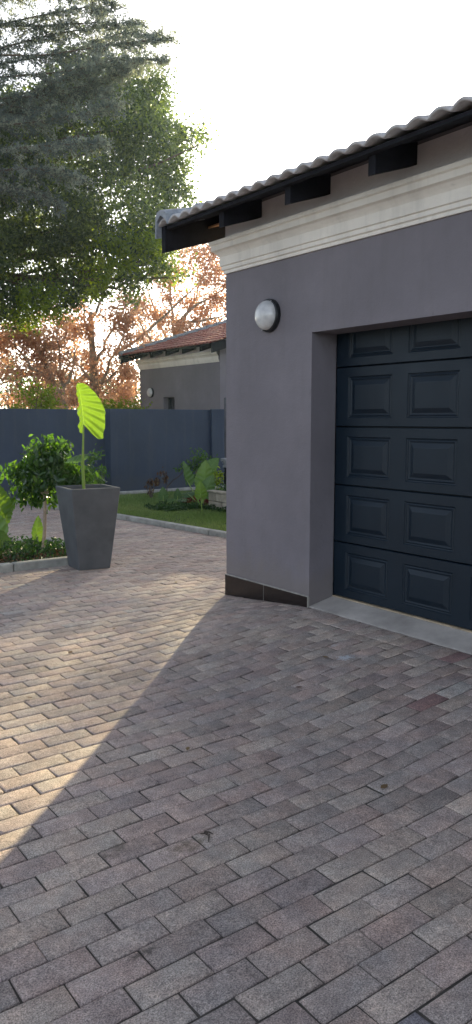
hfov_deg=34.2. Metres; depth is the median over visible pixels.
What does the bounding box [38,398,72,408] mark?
shrub
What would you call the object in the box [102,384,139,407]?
background tree
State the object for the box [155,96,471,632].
garage
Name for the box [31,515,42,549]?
elephant ear
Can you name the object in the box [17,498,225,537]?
garden kerb
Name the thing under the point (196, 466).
tree
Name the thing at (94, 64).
cedar tree
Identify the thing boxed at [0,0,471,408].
sky
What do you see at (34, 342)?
plane tree
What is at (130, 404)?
shrub
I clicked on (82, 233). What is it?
evergreen tree
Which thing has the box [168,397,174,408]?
window
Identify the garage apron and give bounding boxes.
[309,596,471,654]
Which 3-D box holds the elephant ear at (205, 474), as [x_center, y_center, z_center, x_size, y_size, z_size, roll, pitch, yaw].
[-0.590,-0.503,12.779,0.624,0.775,1.166,0,7,-2]
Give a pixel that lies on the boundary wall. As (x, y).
(140, 447)
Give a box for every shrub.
[8,372,63,408]
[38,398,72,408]
[100,398,135,408]
[111,394,152,408]
[144,477,159,497]
[213,466,225,488]
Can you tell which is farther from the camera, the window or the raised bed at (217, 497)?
the window
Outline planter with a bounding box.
[56,484,119,570]
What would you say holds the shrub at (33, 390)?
on the ground
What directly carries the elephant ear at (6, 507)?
on the bed soil at (22, 552)
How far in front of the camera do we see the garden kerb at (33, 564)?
7.36 m
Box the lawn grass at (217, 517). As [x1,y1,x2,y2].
[48,487,225,530]
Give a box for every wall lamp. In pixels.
[147,387,153,397]
[255,299,280,331]
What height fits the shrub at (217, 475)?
0.406 m
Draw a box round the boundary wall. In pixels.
[0,409,223,499]
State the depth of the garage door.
4.95 m
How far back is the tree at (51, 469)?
7.81 m
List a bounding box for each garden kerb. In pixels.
[0,537,68,572]
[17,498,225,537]
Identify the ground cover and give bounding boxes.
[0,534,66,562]
[144,499,225,512]
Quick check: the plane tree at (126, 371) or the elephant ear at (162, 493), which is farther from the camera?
the plane tree at (126, 371)
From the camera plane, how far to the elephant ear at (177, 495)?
12.76 m
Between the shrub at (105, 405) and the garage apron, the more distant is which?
the shrub at (105, 405)
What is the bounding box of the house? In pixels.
[118,320,225,457]
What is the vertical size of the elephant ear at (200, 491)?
0.470 m
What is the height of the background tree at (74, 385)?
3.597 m
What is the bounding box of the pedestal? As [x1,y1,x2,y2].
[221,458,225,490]
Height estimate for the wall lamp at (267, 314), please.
0.236 m
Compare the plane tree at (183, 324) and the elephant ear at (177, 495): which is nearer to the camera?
the elephant ear at (177, 495)
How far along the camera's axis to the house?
18.11 m
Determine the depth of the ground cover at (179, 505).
11.97 m
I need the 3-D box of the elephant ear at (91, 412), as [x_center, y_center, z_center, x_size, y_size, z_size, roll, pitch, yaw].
[-1.438,-0.681,7.336,0.248,1.086,0.421,-5,8,-36]
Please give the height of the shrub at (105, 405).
1.993 m
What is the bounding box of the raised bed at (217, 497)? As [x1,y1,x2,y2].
[207,484,225,508]
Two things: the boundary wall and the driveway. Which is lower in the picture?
the driveway
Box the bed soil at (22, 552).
[0,542,66,562]
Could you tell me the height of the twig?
0.009 m
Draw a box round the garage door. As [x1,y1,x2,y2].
[332,317,471,632]
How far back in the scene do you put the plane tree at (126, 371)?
20.36 m
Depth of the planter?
7.26 m
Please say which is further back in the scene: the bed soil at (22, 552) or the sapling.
the sapling
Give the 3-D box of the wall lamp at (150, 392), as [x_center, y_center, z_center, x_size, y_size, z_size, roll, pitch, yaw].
[-2.171,-3.000,19.279,0.110,0.250,0.250,-5,8,-36]
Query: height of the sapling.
0.630 m
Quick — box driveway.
[0,503,471,1023]
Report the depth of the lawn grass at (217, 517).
11.43 m
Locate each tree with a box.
[0,0,183,220]
[0,25,220,337]
[0,314,84,408]
[0,356,78,408]
[0,371,138,408]
[0,433,101,552]
[23,276,202,408]
[79,443,109,483]
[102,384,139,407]
[127,243,225,348]
[173,447,219,477]
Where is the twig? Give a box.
[200,830,212,841]
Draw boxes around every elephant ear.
[0,485,13,557]
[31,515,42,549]
[65,382,105,488]
[158,487,174,504]
[174,488,186,501]
[182,458,218,505]
[194,481,206,510]
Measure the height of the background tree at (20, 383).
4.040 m
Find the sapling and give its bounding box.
[152,467,183,490]

